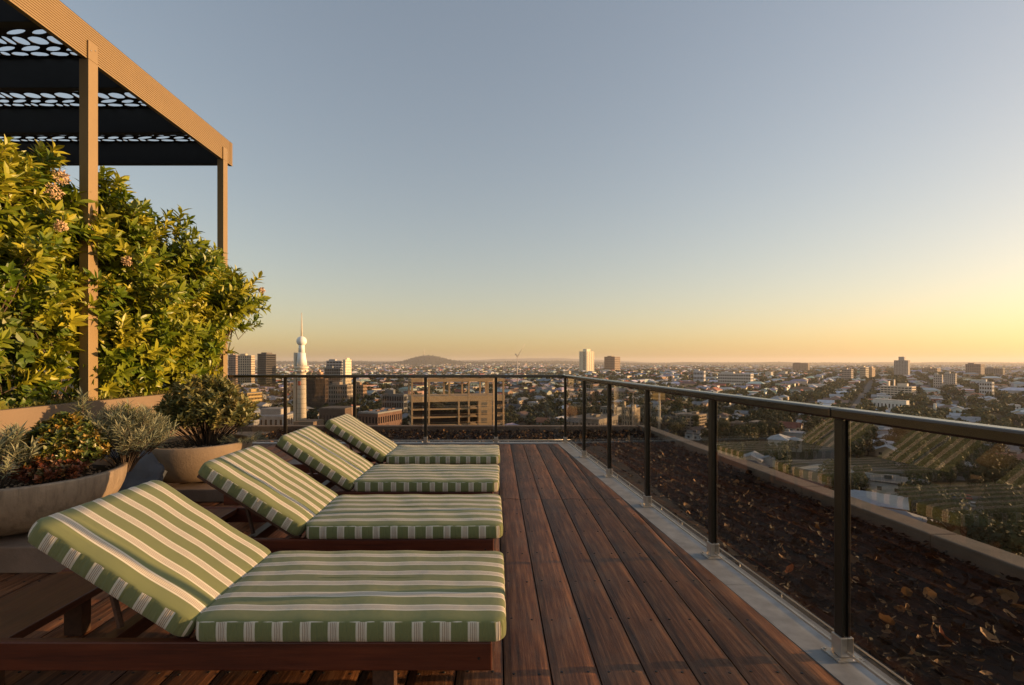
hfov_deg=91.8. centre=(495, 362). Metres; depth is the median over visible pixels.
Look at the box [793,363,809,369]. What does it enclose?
office block
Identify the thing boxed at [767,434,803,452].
house
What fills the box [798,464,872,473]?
warehouse
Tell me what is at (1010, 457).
tree
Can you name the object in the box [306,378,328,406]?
office block
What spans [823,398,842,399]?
house
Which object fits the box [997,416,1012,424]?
tree
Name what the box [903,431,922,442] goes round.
tree
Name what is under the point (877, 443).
tree
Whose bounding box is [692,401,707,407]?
house
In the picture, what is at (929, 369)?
apartment block
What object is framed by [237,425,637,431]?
parapet
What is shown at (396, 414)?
window glass
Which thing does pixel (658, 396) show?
billboard
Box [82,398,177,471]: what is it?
silver shrub
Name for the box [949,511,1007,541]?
tree
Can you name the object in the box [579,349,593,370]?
apartment tower
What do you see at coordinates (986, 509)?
tree
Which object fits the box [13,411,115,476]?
jade bush
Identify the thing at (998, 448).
tree
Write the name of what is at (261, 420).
window glass
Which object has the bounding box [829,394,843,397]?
house
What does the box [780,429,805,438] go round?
house
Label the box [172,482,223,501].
plinth block
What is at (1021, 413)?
house
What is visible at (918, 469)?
tree
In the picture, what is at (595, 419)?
warehouse
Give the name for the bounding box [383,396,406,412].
window glass
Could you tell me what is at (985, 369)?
window glass
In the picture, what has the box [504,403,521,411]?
house
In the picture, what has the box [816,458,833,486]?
tree
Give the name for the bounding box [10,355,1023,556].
terrain
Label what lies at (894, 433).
tree
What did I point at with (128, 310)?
hedge shrub
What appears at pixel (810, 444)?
tree
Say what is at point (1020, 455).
house
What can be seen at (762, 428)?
tree
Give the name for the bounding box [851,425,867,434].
tree
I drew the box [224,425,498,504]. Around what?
sun lounger
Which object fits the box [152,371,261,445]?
leafy shrub
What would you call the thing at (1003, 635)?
leaf litter
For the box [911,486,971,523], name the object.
tree
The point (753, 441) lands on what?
tree
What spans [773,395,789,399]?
house
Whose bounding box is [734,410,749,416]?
house
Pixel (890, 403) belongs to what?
apartment block
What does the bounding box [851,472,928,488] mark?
house
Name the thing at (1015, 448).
house
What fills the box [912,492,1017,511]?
car park pavement
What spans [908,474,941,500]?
tree
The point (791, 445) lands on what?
tree
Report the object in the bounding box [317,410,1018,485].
road
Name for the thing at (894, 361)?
window glass
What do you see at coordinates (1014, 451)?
house
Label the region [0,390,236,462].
raised planter
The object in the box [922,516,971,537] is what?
tree
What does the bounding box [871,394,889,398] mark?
house
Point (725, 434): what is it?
tree
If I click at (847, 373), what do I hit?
apartment block
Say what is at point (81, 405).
leafy shrub
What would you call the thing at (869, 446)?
tree
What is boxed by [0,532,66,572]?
plinth block
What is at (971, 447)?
tree
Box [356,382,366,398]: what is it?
apartment block
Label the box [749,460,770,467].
house
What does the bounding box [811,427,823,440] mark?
tree
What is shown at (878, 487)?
window
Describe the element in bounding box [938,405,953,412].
house
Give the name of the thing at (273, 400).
house
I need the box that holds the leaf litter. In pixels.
[257,428,1023,684]
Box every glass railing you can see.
[228,375,563,442]
[561,375,1023,684]
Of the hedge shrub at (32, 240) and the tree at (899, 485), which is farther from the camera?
the tree at (899, 485)
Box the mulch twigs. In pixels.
[562,430,1023,684]
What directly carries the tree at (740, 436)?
on the terrain at (870, 460)
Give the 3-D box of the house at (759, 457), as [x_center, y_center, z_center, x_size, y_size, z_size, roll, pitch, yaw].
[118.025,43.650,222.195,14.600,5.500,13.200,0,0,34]
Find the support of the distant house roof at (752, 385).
on the terrain at (870, 460)
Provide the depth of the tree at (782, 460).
188.60 m
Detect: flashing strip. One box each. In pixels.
[252,442,571,444]
[558,444,899,684]
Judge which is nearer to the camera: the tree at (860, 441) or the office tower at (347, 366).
the tree at (860, 441)
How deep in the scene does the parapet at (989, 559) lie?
4.26 m
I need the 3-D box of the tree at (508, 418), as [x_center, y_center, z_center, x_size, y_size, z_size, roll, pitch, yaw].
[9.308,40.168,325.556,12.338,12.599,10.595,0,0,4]
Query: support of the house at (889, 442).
on the terrain at (870, 460)
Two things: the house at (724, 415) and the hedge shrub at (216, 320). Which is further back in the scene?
the house at (724, 415)
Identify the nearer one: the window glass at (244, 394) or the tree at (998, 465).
the tree at (998, 465)
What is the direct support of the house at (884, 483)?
on the terrain at (870, 460)
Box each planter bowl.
[0,457,127,535]
[137,434,252,482]
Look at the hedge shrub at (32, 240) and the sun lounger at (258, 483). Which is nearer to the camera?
the sun lounger at (258, 483)
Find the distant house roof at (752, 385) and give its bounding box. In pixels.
[232,363,1023,522]
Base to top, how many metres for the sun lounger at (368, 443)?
0.742 m
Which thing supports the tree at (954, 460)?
on the terrain at (870, 460)
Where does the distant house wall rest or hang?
on the terrain at (870, 460)
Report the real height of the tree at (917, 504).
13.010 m
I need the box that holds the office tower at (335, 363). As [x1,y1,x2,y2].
[326,359,342,379]
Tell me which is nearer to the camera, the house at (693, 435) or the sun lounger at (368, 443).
the sun lounger at (368, 443)
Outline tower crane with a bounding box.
[515,344,524,384]
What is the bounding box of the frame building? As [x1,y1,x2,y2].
[408,378,504,424]
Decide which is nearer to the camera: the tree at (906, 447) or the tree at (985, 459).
the tree at (985, 459)
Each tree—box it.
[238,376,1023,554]
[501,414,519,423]
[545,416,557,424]
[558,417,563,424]
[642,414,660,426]
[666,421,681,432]
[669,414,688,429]
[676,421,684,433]
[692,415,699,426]
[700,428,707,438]
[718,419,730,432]
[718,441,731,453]
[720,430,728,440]
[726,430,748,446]
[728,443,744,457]
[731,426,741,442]
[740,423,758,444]
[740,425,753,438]
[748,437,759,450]
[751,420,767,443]
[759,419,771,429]
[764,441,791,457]
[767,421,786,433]
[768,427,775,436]
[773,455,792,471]
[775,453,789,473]
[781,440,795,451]
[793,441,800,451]
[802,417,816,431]
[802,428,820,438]
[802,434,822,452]
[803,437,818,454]
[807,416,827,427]
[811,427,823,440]
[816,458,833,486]
[825,423,832,430]
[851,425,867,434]
[851,428,865,436]
[851,437,860,453]
[851,472,869,490]
[851,485,859,489]
[852,438,864,457]
[852,464,871,488]
[853,442,866,458]
[860,430,872,437]
[864,438,874,455]
[867,426,878,439]
[874,439,886,446]
[881,434,893,440]
[887,448,921,475]
[888,427,906,436]
[891,481,952,517]
[892,435,907,450]
[898,482,911,506]
[899,435,924,454]
[900,440,920,453]
[902,463,934,481]
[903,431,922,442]
[907,454,940,478]
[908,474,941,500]
[911,430,929,441]
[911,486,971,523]
[912,456,948,481]
[916,450,947,479]
[919,484,944,491]
[922,446,929,456]
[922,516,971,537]
[925,436,938,453]
[927,435,952,456]
[937,443,952,455]
[940,464,957,481]
[941,435,959,447]
[941,449,969,472]
[945,443,980,464]
[945,472,954,485]
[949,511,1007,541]
[950,510,970,526]
[955,437,979,453]
[959,519,1010,550]
[961,515,990,538]
[963,471,983,491]
[965,438,981,451]
[971,449,1004,475]
[974,499,1006,519]
[976,445,996,456]
[976,469,993,491]
[980,461,1007,486]
[980,479,1023,505]
[981,493,1006,522]
[983,465,1011,488]
[988,442,1009,453]
[992,520,1018,529]
[996,502,1023,525]
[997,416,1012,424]
[997,520,1023,555]
[998,453,1020,466]
[1000,458,1023,490]
[1001,511,1023,526]
[1002,422,1018,427]
[1014,500,1023,521]
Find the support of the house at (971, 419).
on the terrain at (870, 460)
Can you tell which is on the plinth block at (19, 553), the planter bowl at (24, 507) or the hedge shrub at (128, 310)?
the planter bowl at (24, 507)
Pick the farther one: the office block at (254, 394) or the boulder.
the office block at (254, 394)
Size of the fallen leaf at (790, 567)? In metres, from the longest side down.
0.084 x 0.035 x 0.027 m
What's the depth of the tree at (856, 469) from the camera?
177.20 m
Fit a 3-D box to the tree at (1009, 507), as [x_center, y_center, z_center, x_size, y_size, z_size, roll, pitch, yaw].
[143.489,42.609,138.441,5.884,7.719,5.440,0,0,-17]
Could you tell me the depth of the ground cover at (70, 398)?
5.42 m
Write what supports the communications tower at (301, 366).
on the terrain at (870, 460)
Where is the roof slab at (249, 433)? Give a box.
[237,432,271,435]
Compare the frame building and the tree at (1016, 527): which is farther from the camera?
the frame building
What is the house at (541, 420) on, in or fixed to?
on the terrain at (870, 460)
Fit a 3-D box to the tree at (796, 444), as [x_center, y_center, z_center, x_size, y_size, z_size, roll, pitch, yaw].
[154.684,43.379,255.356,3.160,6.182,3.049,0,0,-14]
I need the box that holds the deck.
[0,444,902,684]
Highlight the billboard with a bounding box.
[653,393,664,428]
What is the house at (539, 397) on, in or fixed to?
on the terrain at (870, 460)
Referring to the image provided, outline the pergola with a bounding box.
[0,0,232,400]
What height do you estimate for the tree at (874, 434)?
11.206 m
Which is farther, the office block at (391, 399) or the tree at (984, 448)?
the office block at (391, 399)
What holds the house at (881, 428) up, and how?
on the terrain at (870, 460)
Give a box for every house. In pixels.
[256,402,271,407]
[266,397,288,402]
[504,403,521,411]
[516,411,536,420]
[517,397,528,403]
[528,401,538,405]
[531,395,545,400]
[534,417,557,424]
[569,393,577,398]
[612,400,621,404]
[685,426,707,431]
[685,430,701,439]
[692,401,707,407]
[718,413,731,420]
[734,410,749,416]
[743,451,776,466]
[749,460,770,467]
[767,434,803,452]
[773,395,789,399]
[776,421,802,430]
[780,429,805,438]
[817,400,834,404]
[821,399,848,404]
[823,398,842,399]
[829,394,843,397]
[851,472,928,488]
[851,489,908,510]
[865,443,896,457]
[869,473,907,494]
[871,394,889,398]
[873,439,900,450]
[876,426,893,431]
[876,433,890,439]
[877,395,891,398]
[877,431,896,435]
[931,397,942,404]
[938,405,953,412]
[939,400,958,403]
[946,415,980,422]
[948,413,965,415]
[949,406,969,410]
[969,393,984,396]
[984,444,1021,451]
[995,449,1020,453]
[1008,403,1020,408]
[1013,453,1023,470]
[1014,412,1023,421]
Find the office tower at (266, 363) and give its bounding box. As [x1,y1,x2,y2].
[257,352,275,386]
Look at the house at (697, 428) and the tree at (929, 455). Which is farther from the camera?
the house at (697, 428)
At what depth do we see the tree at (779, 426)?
295.94 m
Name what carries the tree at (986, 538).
on the terrain at (870, 460)
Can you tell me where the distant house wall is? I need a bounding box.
[239,363,1023,395]
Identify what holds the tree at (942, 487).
on the terrain at (870, 460)
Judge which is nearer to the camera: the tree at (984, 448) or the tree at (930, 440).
the tree at (984, 448)
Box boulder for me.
[104,449,166,491]
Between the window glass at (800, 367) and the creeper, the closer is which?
the creeper
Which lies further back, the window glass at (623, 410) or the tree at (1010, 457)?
the window glass at (623, 410)
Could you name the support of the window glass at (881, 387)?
in the apartment block at (888, 389)
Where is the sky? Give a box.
[0,0,1023,362]
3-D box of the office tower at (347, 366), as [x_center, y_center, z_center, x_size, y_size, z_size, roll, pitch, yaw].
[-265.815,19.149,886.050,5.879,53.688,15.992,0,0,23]
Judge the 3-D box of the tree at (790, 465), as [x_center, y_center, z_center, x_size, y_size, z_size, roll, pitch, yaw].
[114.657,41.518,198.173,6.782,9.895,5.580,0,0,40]
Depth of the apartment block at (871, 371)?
1181.26 m
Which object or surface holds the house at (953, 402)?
on the terrain at (870, 460)
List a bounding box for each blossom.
[43,182,64,199]
[51,168,70,184]
[53,219,68,231]
[121,256,132,265]
[258,287,265,293]
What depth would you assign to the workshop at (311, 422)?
289.97 m
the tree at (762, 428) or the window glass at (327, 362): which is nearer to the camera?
the tree at (762, 428)
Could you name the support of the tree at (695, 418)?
on the terrain at (870, 460)
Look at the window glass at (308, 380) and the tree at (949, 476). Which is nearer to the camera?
the tree at (949, 476)
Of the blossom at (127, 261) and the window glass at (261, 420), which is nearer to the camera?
the blossom at (127, 261)
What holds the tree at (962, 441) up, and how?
on the terrain at (870, 460)
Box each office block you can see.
[243,388,262,402]
[244,418,260,424]
[255,407,292,424]
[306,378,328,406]
[324,366,341,384]
[328,382,352,402]
[382,390,407,412]
[600,405,620,417]
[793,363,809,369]
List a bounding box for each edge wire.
[256,439,570,441]
[571,441,910,684]
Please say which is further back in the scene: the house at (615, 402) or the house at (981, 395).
the house at (981, 395)
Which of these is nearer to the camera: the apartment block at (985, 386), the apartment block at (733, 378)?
the apartment block at (985, 386)
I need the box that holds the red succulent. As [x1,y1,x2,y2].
[9,452,89,483]
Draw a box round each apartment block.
[228,353,237,383]
[238,354,254,383]
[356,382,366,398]
[604,356,619,369]
[622,401,639,424]
[675,411,706,429]
[693,369,705,381]
[718,372,752,384]
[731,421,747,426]
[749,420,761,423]
[842,368,852,379]
[860,366,868,380]
[869,366,874,379]
[873,399,908,410]
[880,380,915,395]
[894,357,909,374]
[922,367,940,371]
[933,373,942,387]
[944,372,956,384]
[965,363,984,375]
[979,379,993,394]
[985,367,1004,374]
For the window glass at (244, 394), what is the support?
in the office block at (254, 394)
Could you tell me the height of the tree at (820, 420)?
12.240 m
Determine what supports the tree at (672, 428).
on the terrain at (870, 460)
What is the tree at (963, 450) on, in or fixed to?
on the terrain at (870, 460)
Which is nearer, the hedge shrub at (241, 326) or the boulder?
the boulder
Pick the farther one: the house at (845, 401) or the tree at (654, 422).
the house at (845, 401)
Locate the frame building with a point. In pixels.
(462, 408)
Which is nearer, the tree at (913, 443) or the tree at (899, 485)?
the tree at (899, 485)
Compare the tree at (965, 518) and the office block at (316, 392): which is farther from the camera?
the office block at (316, 392)
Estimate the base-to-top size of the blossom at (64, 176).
0.163 m
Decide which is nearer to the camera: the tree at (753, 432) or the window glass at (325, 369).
the tree at (753, 432)
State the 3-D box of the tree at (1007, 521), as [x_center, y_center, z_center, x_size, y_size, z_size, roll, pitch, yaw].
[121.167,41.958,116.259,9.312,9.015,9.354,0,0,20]
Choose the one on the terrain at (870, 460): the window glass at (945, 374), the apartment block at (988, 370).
the apartment block at (988, 370)
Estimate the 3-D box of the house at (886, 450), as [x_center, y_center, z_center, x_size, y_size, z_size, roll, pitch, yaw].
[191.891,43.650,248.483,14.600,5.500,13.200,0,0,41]
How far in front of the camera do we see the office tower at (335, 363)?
998.61 m
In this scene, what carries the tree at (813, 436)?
on the terrain at (870, 460)
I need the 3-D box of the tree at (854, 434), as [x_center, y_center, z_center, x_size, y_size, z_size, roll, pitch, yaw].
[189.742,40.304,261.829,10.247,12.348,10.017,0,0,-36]
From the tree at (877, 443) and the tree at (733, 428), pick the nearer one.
the tree at (877, 443)
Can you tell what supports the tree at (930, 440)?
on the terrain at (870, 460)
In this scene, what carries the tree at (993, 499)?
on the terrain at (870, 460)
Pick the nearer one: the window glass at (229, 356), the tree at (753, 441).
the tree at (753, 441)
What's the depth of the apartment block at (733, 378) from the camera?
960.18 m
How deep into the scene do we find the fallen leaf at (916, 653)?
2.38 m
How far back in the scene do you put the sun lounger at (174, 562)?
1.99 m
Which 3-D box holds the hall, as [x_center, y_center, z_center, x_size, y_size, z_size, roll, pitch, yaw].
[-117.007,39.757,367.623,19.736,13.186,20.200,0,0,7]
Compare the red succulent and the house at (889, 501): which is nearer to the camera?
the red succulent
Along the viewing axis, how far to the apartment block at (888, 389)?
641.35 m
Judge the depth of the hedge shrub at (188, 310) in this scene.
6.66 m
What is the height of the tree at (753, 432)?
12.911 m
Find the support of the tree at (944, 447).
on the terrain at (870, 460)
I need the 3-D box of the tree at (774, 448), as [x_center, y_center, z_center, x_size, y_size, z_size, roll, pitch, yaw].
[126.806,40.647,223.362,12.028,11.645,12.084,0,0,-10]
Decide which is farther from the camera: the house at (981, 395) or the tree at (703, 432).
the house at (981, 395)
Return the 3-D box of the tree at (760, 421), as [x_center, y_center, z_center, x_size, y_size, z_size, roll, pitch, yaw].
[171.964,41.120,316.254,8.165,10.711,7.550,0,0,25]
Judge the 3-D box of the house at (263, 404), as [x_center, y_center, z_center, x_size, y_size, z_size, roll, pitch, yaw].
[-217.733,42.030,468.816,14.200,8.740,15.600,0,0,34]
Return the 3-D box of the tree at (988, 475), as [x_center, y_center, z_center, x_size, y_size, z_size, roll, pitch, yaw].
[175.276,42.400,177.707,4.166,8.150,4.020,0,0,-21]
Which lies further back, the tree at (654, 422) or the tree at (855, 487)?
the tree at (654, 422)
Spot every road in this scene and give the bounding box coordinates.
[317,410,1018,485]
[800,373,875,486]
[915,375,1000,419]
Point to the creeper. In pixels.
(23, 344)
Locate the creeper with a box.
[0,303,139,409]
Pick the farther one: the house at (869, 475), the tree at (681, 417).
the tree at (681, 417)
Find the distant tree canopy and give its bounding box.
[208,355,1023,380]
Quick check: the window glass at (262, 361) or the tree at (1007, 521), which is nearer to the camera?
the tree at (1007, 521)
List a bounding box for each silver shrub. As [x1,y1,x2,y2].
[0,420,45,487]
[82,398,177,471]
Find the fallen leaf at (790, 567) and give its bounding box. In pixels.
[785,564,793,572]
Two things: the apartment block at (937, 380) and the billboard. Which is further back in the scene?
the apartment block at (937, 380)
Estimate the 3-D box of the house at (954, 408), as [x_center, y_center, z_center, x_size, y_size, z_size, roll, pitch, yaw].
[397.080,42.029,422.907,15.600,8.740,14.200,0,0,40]
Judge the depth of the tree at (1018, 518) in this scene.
124.38 m
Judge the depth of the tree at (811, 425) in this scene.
305.18 m
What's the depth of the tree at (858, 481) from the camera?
167.49 m
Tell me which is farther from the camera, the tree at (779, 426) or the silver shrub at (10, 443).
the tree at (779, 426)
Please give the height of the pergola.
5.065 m
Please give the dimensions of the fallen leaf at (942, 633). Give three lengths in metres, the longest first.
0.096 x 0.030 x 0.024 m
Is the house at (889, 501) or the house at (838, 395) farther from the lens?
the house at (838, 395)
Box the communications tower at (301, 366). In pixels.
[293,313,308,421]
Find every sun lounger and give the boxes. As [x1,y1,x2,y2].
[0,480,505,684]
[197,445,502,552]
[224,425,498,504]
[288,414,499,472]
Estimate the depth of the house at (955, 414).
398.07 m
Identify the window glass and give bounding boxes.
[229,356,237,382]
[238,356,252,383]
[244,394,259,402]
[260,354,265,386]
[261,420,281,424]
[308,380,324,405]
[325,369,340,384]
[327,362,342,378]
[329,387,345,402]
[360,414,400,423]
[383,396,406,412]
[410,401,500,424]
[606,357,615,368]
[623,410,633,424]
[678,415,705,428]
[694,372,703,381]
[718,374,749,384]
[793,366,808,369]
[881,387,913,394]
[894,361,907,374]
[945,374,955,384]
[966,365,979,372]
[980,383,993,392]
[985,369,1004,373]
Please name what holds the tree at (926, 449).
on the terrain at (870, 460)
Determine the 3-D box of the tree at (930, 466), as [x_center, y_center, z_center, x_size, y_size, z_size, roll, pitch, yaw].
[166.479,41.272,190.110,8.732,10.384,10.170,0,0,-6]
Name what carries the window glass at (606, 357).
in the apartment block at (611, 362)
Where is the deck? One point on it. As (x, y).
(605, 584)
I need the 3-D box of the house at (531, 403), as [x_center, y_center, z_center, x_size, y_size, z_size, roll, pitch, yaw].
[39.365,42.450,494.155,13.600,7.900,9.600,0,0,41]
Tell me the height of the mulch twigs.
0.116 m
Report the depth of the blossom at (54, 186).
4.89 m
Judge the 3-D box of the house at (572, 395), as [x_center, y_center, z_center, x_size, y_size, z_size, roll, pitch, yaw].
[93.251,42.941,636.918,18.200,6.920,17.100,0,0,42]
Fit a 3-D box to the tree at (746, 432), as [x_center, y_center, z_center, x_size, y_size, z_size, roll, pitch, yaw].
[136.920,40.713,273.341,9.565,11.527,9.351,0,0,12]
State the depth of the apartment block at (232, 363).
958.38 m
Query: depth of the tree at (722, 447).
222.85 m
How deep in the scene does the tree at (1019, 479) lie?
170.88 m
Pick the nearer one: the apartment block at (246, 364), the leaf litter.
the leaf litter
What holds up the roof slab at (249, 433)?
on the tower block
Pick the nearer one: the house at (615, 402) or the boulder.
the boulder
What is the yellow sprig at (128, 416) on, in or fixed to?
in the planter bowl at (24, 507)
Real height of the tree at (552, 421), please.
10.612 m
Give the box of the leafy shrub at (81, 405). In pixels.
[67,387,105,423]
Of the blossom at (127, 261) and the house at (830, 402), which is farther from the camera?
the house at (830, 402)
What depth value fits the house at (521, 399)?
555.97 m
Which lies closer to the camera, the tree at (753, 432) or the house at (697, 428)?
the tree at (753, 432)
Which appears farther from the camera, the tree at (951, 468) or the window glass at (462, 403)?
the window glass at (462, 403)
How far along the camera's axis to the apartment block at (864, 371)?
1150.39 m
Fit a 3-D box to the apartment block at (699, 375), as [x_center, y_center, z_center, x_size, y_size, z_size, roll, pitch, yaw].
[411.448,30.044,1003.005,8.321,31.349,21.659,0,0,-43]
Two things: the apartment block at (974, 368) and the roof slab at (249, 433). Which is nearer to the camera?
the roof slab at (249, 433)
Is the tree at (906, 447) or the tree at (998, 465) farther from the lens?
the tree at (906, 447)
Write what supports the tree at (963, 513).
on the terrain at (870, 460)
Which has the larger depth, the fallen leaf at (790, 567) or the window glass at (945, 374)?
the window glass at (945, 374)
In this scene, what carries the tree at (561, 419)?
on the terrain at (870, 460)
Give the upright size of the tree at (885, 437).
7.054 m
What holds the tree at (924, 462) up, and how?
on the terrain at (870, 460)
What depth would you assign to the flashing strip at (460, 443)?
8.22 m
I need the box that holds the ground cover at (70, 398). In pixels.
[8,389,172,408]
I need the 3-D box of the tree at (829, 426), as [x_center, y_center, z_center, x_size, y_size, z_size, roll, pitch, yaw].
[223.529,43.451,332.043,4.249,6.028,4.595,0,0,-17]
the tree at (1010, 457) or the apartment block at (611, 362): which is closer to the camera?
the tree at (1010, 457)
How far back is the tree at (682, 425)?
317.78 m
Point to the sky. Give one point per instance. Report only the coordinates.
(653, 181)
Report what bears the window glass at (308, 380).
in the office block at (316, 392)
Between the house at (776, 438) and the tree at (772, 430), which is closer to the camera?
the house at (776, 438)
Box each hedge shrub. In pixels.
[0,134,134,401]
[17,170,189,398]
[102,183,225,395]
[160,239,263,389]
[193,265,271,374]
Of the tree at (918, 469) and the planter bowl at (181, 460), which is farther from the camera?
the tree at (918, 469)
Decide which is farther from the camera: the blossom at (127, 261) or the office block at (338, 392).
the office block at (338, 392)
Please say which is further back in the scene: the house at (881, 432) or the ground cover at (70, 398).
the house at (881, 432)
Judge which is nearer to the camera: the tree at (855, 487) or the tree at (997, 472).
the tree at (855, 487)
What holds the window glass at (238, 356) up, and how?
in the apartment block at (246, 364)
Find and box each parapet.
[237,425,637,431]
[637,425,1023,587]
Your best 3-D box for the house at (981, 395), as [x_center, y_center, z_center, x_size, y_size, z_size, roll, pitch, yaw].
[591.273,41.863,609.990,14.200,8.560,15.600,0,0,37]
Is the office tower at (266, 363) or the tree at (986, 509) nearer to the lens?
the tree at (986, 509)
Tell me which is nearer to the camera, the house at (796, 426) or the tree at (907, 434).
the tree at (907, 434)
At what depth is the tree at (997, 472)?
177.99 m
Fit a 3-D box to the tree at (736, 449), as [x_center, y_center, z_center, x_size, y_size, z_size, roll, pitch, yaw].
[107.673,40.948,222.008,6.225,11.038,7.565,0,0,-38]
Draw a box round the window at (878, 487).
[877,486,897,491]
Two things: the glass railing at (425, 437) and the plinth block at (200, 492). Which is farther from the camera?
the glass railing at (425, 437)
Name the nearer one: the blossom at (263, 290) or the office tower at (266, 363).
the blossom at (263, 290)
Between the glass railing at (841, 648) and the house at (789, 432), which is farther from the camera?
the house at (789, 432)
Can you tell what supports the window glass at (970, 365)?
in the apartment block at (974, 368)
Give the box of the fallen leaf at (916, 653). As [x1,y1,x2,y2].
[910,646,923,655]
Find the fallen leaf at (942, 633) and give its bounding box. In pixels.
[939,626,956,643]
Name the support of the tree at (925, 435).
on the terrain at (870, 460)
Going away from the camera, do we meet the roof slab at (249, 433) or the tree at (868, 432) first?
the roof slab at (249, 433)
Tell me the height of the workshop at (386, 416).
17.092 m
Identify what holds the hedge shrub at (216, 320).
in the raised planter
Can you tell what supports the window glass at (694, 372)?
in the apartment block at (699, 375)
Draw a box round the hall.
[319,406,352,421]
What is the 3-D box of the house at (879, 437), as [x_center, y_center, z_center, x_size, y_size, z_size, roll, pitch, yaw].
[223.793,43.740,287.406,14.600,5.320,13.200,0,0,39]
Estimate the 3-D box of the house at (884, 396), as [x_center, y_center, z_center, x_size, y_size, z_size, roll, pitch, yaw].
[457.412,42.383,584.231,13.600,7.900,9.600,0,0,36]
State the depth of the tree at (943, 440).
242.38 m
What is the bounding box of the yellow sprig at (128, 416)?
[110,404,139,452]
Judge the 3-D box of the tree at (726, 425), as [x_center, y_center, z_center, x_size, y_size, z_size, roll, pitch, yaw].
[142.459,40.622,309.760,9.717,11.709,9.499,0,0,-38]
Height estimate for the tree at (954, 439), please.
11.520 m
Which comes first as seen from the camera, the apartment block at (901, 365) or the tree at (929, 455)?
the tree at (929, 455)
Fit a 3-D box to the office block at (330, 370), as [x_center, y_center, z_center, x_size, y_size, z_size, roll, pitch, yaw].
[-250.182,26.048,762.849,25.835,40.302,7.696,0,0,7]
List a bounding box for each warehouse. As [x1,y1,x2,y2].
[567,413,618,424]
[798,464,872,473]
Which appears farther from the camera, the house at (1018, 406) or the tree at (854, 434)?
the house at (1018, 406)
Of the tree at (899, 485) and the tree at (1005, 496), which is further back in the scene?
the tree at (899, 485)
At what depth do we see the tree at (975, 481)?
176.33 m
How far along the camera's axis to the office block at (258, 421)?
292.72 m
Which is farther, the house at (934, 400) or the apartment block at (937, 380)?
the apartment block at (937, 380)
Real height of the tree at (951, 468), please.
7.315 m
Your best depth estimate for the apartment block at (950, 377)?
859.72 m
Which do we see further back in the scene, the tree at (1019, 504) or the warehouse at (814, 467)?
the warehouse at (814, 467)
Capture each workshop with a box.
[293,419,323,424]
[358,408,401,424]
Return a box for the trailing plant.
[217,428,267,443]
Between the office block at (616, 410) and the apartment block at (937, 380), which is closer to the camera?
the office block at (616, 410)
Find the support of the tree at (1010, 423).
on the terrain at (870, 460)
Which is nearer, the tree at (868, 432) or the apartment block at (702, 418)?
the tree at (868, 432)
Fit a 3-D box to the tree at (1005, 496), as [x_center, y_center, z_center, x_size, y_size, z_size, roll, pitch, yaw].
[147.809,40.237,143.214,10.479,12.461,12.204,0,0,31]
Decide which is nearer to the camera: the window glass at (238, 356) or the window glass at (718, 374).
the window glass at (238, 356)
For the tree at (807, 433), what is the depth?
278.54 m
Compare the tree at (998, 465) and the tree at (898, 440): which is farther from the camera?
the tree at (898, 440)
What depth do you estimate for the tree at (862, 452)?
237.54 m
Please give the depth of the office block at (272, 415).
303.58 m
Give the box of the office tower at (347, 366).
[343,358,350,383]
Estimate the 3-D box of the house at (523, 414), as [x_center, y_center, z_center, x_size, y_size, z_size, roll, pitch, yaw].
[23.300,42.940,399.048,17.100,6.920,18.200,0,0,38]
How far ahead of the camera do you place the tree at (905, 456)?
203.07 m
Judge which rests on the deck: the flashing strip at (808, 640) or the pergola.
the flashing strip at (808, 640)
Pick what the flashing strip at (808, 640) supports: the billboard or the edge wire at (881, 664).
the edge wire at (881, 664)
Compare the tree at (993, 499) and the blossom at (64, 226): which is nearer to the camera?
the blossom at (64, 226)
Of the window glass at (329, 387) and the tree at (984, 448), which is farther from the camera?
the window glass at (329, 387)
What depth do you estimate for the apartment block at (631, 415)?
330.58 m
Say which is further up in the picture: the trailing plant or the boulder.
the trailing plant
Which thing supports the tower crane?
on the terrain at (870, 460)
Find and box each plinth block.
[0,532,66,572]
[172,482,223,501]
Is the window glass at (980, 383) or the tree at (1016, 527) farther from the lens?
the window glass at (980, 383)
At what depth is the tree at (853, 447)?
236.98 m
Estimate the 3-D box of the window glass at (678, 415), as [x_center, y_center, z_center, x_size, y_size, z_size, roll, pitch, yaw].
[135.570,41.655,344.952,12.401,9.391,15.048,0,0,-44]

